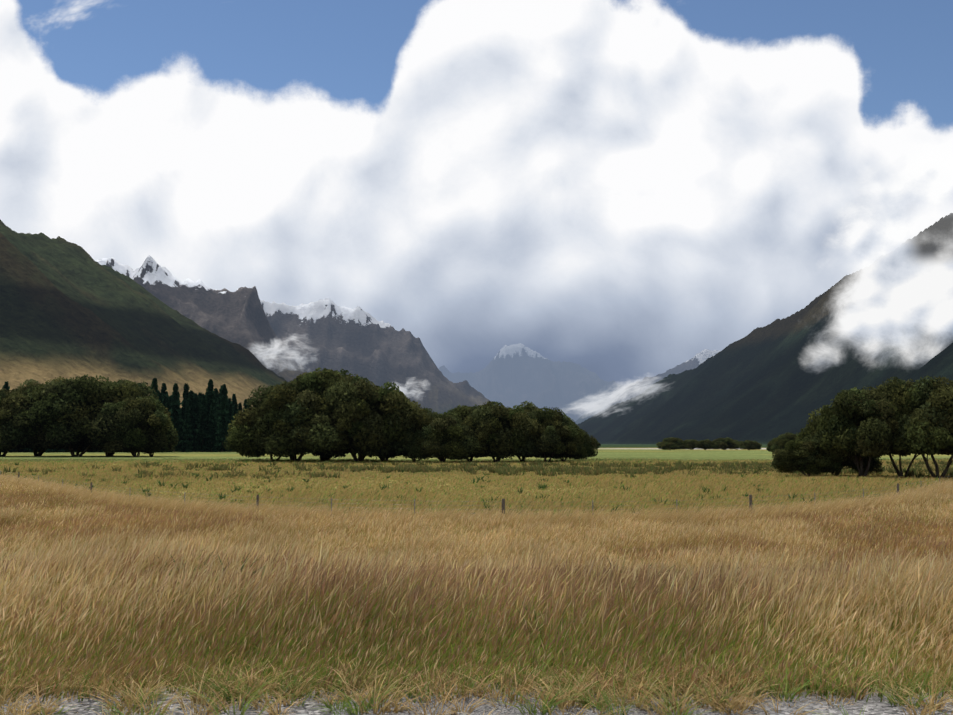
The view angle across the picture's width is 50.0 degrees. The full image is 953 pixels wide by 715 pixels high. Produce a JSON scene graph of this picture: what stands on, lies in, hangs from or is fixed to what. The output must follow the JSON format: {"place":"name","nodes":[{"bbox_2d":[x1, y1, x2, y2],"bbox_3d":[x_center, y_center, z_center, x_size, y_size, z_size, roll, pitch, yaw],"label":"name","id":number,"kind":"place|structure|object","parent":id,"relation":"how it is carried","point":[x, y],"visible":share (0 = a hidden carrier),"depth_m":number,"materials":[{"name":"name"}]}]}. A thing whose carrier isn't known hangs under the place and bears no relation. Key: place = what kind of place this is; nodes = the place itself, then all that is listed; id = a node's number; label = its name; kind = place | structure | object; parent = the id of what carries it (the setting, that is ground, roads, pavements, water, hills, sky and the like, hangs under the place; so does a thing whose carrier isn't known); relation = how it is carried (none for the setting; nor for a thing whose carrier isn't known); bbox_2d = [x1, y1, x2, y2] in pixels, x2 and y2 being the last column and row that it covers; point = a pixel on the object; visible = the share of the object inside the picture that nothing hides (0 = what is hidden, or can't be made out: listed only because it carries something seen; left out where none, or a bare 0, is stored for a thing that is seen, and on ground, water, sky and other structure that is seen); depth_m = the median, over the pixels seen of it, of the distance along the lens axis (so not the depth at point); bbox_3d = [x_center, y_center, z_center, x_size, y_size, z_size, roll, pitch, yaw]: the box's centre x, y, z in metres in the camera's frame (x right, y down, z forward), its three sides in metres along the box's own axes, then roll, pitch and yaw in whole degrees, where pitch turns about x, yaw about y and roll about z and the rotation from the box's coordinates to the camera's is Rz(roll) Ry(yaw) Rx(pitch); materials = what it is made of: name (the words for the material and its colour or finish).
{"place":"outdoors","nodes":[
{"label":"outdoors","id":0,"kind":"place"},
{"bbox_2d":[255,336,302,365],"bbox_3d":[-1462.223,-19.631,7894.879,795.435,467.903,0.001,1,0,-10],"label":"mist","id":1,"kind":"structure","parent":0,"point":[274,350],"depth_m":7875.92,"materials":[{"name":"white"}]},
{"bbox_2d":[396,382,424,393],"bbox_3d":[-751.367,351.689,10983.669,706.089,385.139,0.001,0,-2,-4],"label":"mist","id":2,"kind":"structure","parent":0,"point":[403,390],"depth_m":10983.11,"materials":[{"name":"white"}]},
{"bbox_2d":[0,213,952,714],"bbox_3d":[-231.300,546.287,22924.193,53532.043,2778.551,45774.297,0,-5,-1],"label":"terrain","id":3,"kind":"structure","parent":0,"point":[70,309],"depth_m":5562.41,"materials":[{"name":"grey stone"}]},
{"bbox_2d":[2,381,9,390],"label":"pine","id":4,"kind":"object","parent":3,"relation":"on","point":[6,386],"visible":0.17,"depth_m":401.32,"materials":[{"name":"green plant"}]},
{"bbox_2d":[0,388,53,456],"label":"willow","id":5,"kind":"object","parent":3,"relation":"on","point":[12,402],"visible":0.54,"depth_m":249.07,"materials":[{"name":"green plant"}]},
{"bbox_2d":[24,448,32,452],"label":"pine","id":6,"kind":"object","parent":3,"relation":"on","point":[29,450],"visible":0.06,"depth_m":393.48,"materials":[{"name":"green plant"}]},
{"bbox_2d":[9,379,81,455],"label":"tree","id":7,"kind":"object","parent":3,"relation":"on","point":[29,387],"visible":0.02,"depth_m":260.28,"materials":[{"name":"green plant"}]},
{"bbox_2d":[45,449,57,452],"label":"pine","id":8,"kind":"object","parent":3,"relation":"on","point":[49,450],"depth_m":392.27,"materials":[{"name":"green plant"}]},
{"bbox_2d":[0,374,126,455],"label":"tree","id":9,"kind":"object","parent":3,"relation":"on","point":[54,403],"visible":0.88,"depth_m":247.46,"materials":[{"name":"green plant"}]},
{"bbox_2d":[32,375,178,455],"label":"tree","id":10,"kind":"object","parent":3,"relation":"on","point":[123,390],"visible":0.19,"depth_m":254.94,"materials":[{"name":"green plant"}]},
{"bbox_2d":[90,396,172,456],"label":"tree","id":11,"kind":"object","parent":3,"relation":"on","point":[131,411],"visible":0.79,"depth_m":248.84,"materials":[{"name":"green plant"}]},
{"bbox_2d":[125,427,177,456],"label":"willow","id":12,"kind":"object","parent":3,"relation":"on","point":[151,453],"depth_m":258.67,"materials":[{"name":"green plant"}]},
{"bbox_2d":[151,378,159,400],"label":"pine","id":13,"kind":"object","parent":3,"relation":"on","point":[154,382],"visible":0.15,"depth_m":395.14,"materials":[{"name":"green plant"}]},
{"bbox_2d":[158,392,162,403],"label":"pine","id":14,"kind":"object","parent":3,"relation":"on","point":[160,396],"visible":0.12,"depth_m":413.92,"materials":[{"name":"green plant"}]},
{"bbox_2d":[161,383,167,398],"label":"pine","id":15,"kind":"object","parent":3,"relation":"on","point":[163,389],"visible":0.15,"depth_m":427.90,"materials":[{"name":"green plant"}]},
{"bbox_2d":[162,395,167,405],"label":"pine","id":16,"kind":"object","parent":3,"relation":"on","point":[164,399],"visible":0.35,"depth_m":408.97,"materials":[{"name":"green plant"}]},
{"bbox_2d":[161,402,171,451],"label":"tree","id":17,"kind":"object","parent":3,"relation":"on","point":[167,405],"visible":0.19,"depth_m":397.85,"materials":[{"name":"green plant"}]},
{"bbox_2d":[168,395,172,415],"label":"pine","id":18,"kind":"object","parent":3,"relation":"on","point":[170,397],"visible":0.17,"depth_m":413.42,"materials":[{"name":"green plant"}]},
{"bbox_2d":[166,383,183,451],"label":"tree","id":19,"kind":"object","parent":3,"relation":"on","point":[174,411],"visible":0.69,"depth_m":394.03,"materials":[{"name":"green plant"}]},
{"bbox_2d":[180,407,184,439],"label":"pine","id":20,"kind":"object","parent":3,"relation":"on","point":[182,415],"visible":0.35,"depth_m":412.05,"materials":[{"name":"green plant"}]},
{"bbox_2d":[178,400,186,451],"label":"pine","id":21,"kind":"object","parent":3,"relation":"on","point":[184,403],"visible":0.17,"depth_m":422.77,"materials":[{"name":"green plant"}]},
{"bbox_2d":[180,383,189,406],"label":"pine","id":22,"kind":"object","parent":3,"relation":"on","point":[186,387],"visible":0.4,"depth_m":440.08,"materials":[{"name":"green plant"}]},
{"bbox_2d":[181,405,192,451],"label":"tree","id":23,"kind":"object","parent":3,"relation":"on","point":[187,436],"visible":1,"depth_m":394.00,"materials":[{"name":"green plant"}]},
{"bbox_2d":[182,390,197,451],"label":"tree","id":24,"kind":"object","parent":3,"relation":"on","point":[190,400],"visible":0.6,"depth_m":407.87,"materials":[{"name":"green plant"}]},
{"bbox_2d":[190,393,199,451],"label":"tree","id":25,"kind":"object","parent":3,"relation":"on","point":[196,406],"visible":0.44,"depth_m":418.15,"materials":[{"name":"green plant"}]},
{"bbox_2d":[199,393,201,410],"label":"pine","id":26,"kind":"object","parent":3,"relation":"on","point":[200,396],"visible":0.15,"depth_m":435.37,"materials":[{"name":"green plant"}]},
{"bbox_2d":[195,395,207,451],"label":"tree","id":27,"kind":"object","parent":3,"relation":"on","point":[201,438],"visible":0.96,"depth_m":400.88,"materials":[{"name":"green plant"}]},
{"bbox_2d":[200,379,217,451],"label":"tree","id":28,"kind":"object","parent":3,"relation":"on","point":[210,393],"visible":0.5,"depth_m":405.09,"materials":[{"name":"green plant"}]},
{"bbox_2d":[204,405,217,451],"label":"tree","id":29,"kind":"object","parent":3,"relation":"on","point":[211,436],"visible":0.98,"depth_m":399.06,"materials":[{"name":"green plant"}]},
{"bbox_2d":[214,388,218,417],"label":"pine","id":30,"kind":"object","parent":3,"relation":"on","point":[216,392],"visible":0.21,"depth_m":451.57,"materials":[{"name":"green plant"}]},
{"bbox_2d":[216,386,221,451],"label":"pine","id":31,"kind":"object","parent":3,"relation":"on","point":[219,400],"visible":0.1,"depth_m":427.14,"materials":[{"name":"green plant"}]},
{"bbox_2d":[216,404,223,451],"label":"pine","id":32,"kind":"object","parent":3,"relation":"on","point":[219,414],"visible":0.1,"depth_m":407.98,"materials":[{"name":"green plant"}]},
{"bbox_2d":[215,395,231,451],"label":"tree","id":33,"kind":"object","parent":3,"relation":"on","point":[222,425],"visible":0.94,"depth_m":394.04,"materials":[{"name":"green plant"}]},
{"bbox_2d":[216,384,230,451],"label":"tree","id":34,"kind":"object","parent":3,"relation":"on","point":[224,390],"visible":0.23,"depth_m":413.50,"materials":[{"name":"green plant"}]},
{"bbox_2d":[226,404,232,450],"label":"pine","id":35,"kind":"object","parent":3,"relation":"on","point":[230,415],"visible":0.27,"depth_m":423.71,"materials":[{"name":"green plant"}]},
{"bbox_2d":[231,393,236,409],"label":"pine","id":36,"kind":"object","parent":3,"relation":"on","point":[233,399],"visible":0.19,"depth_m":512.19,"materials":[{"name":"green plant"}]},
{"bbox_2d":[232,401,237,422],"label":"pine","id":37,"kind":"object","parent":3,"relation":"on","point":[235,408],"visible":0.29,"depth_m":449.54,"materials":[{"name":"green plant"}]},
{"bbox_2d":[243,399,246,411],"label":"pine","id":38,"kind":"object","parent":3,"relation":"on","point":[244,403],"visible":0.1,"depth_m":416.53,"materials":[{"name":"green plant"}]},
{"bbox_2d":[237,408,280,459],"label":"willow","id":39,"kind":"object","parent":3,"relation":"on","point":[271,458],"depth_m":191.41,"materials":[{"name":"green plant"}]},
{"bbox_2d":[223,381,348,460],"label":"tree","id":40,"kind":"object","parent":3,"relation":"on","point":[274,428],"visible":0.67,"depth_m":175.87,"materials":[{"name":"green plant"}]},
{"bbox_2d":[277,367,384,460],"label":"tree","id":41,"kind":"object","parent":3,"relation":"on","point":[324,378],"visible":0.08,"depth_m":180.83,"materials":[{"name":"green plant"}]},
{"bbox_2d":[303,375,426,460],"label":"tree","id":42,"kind":"object","parent":3,"relation":"on","point":[366,427],"visible":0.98,"depth_m":174.70,"materials":[{"name":"green plant"}]},
{"bbox_2d":[350,387,426,461],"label":"tree","id":43,"kind":"object","parent":3,"relation":"on","point":[382,459],"visible":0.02,"depth_m":182.77,"materials":[{"name":"green plant"}]},
{"bbox_2d":[377,408,433,461],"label":"willow","id":44,"kind":"object","parent":3,"relation":"on","point":[393,454],"visible":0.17,"depth_m":176.76,"materials":[{"name":"green plant"}]},
{"bbox_2d":[400,412,492,461],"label":"willow","id":45,"kind":"object","parent":3,"relation":"on","point":[440,436],"visible":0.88,"depth_m":174.36,"materials":[{"name":"green plant"}]},
{"bbox_2d":[445,404,490,461],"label":"willow","id":46,"kind":"object","parent":3,"relation":"on","point":[462,411],"visible":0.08,"depth_m":183.31,"materials":[{"name":"green plant"}]},
{"bbox_2d":[0,470,948,523],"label":"fence","id":47,"kind":"object","parent":3,"relation":"on","point":[503,501],"visible":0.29,"depth_m":41.93,"materials":[{"name":"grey wood"}]},
{"bbox_2d":[0,457,952,714],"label":"grass","id":48,"kind":"structure","parent":3,"relation":"on","point":[484,581],"depth_m":8.68,"materials":[{"name":"plant"}]},
{"bbox_2d":[461,400,543,461],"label":"tree","id":49,"kind":"object","parent":3,"relation":"on","point":[503,441],"visible":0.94,"depth_m":177.15,"materials":[{"name":"green plant"}]},
{"bbox_2d":[503,401,558,461],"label":"willow","id":50,"kind":"object","parent":3,"relation":"on","point":[528,407],"visible":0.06,"depth_m":185.35,"materials":[{"name":"green plant"}]},
{"bbox_2d":[510,406,584,461],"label":"willow","id":51,"kind":"object","parent":3,"relation":"on","point":[570,442],"visible":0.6,"depth_m":179.35,"materials":[{"name":"green plant"}]},
{"bbox_2d":[535,417,597,460],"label":"willow","id":52,"kind":"object","parent":3,"relation":"on","point":[589,448],"visible":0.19,"depth_m":185.39,"materials":[{"name":"green plant"}]},
{"bbox_2d":[660,442,679,449],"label":"willow","id":53,"kind":"object","parent":3,"relation":"on","point":[668,445],"visible":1,"depth_m":484.94,"materials":[{"name":"green plant"}]},
{"bbox_2d":[656,437,688,449],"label":"tree","id":54,"kind":"object","parent":3,"relation":"on","point":[681,443],"visible":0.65,"depth_m":518.98,"materials":[{"name":"green plant"}]},
{"bbox_2d":[686,440,698,448],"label":"willow","id":55,"kind":"object","parent":3,"relation":"on","point":[691,444],"visible":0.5,"depth_m":573.30,"materials":[{"name":"green plant"}]},
{"bbox_2d":[695,439,717,449],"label":"tree","id":56,"kind":"object","parent":3,"relation":"on","point":[705,444],"visible":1,"depth_m":520.41,"materials":[{"name":"green plant"}]},
{"bbox_2d":[713,437,739,449],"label":"tree","id":57,"kind":"object","parent":3,"relation":"on","point":[725,443],"visible":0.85,"depth_m":549.65,"materials":[{"name":"green plant"}]},
{"bbox_2d":[738,440,761,449],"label":"tree","id":58,"kind":"object","parent":3,"relation":"on","point":[750,445],"visible":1,"depth_m":497.87,"materials":[{"name":"green plant"}]},
{"bbox_2d":[766,437,776,451],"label":"willow","id":59,"kind":"object","parent":3,"relation":"on","point":[769,443],"visible":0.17,"depth_m":317.94,"materials":[{"name":"green plant"}]},
{"bbox_2d":[770,432,798,451],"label":"tree","id":60,"kind":"object","parent":3,"relation":"on","point":[781,440],"visible":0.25,"depth_m":298.08,"materials":[{"name":"green plant"}]},
{"bbox_2d":[770,434,843,476],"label":"willow","id":61,"kind":"object","parent":3,"relation":"on","point":[798,456],"visible":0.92,"depth_m":95.42,"materials":[{"name":"green plant"}]},
{"bbox_2d":[795,423,883,475],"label":"willow","id":62,"kind":"object","parent":3,"relation":"on","point":[847,462],"visible":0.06,"depth_m":97.23,"materials":[{"name":"green plant"}]},
{"bbox_2d":[795,385,913,476],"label":"tree","id":63,"kind":"object","parent":3,"relation":"on","point":[836,430],"visible":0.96,"depth_m":93.02,"materials":[{"name":"green plant"}]},
{"bbox_2d":[856,377,952,477],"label":"tree","id":64,"kind":"object","parent":3,"relation":"on","point":[895,390],"visible":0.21,"depth_m":94.12,"materials":[{"name":"green plant"}]},
{"bbox_2d":[882,375,952,477],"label":"tree","id":65,"kind":"object","parent":3,"relation":"on","point":[932,414],"visible":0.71,"depth_m":90.34,"materials":[{"name":"green plant"}]},
{"bbox_2d":[0,0,952,384],"label":"sky","id":66,"kind":"structure","parent":0,"point":[623,191],"materials":[{"name":"white"}]},
{"bbox_2d":[572,380,657,413],"bbox_3d":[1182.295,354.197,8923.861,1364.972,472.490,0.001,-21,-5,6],"label":"mist","id":67,"kind":"structure","parent":0,"point":[601,403],"depth_m":8924.65,"materials":[{"name":"white"}]},
{"bbox_2d":[811,145,952,360],"bbox_3d":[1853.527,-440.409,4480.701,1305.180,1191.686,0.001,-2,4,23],"label":"cloud","id":68,"kind":"structure","parent":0,"point":[896,293],"depth_m":4486.50,"materials":[{"name":"white"}]}
]}

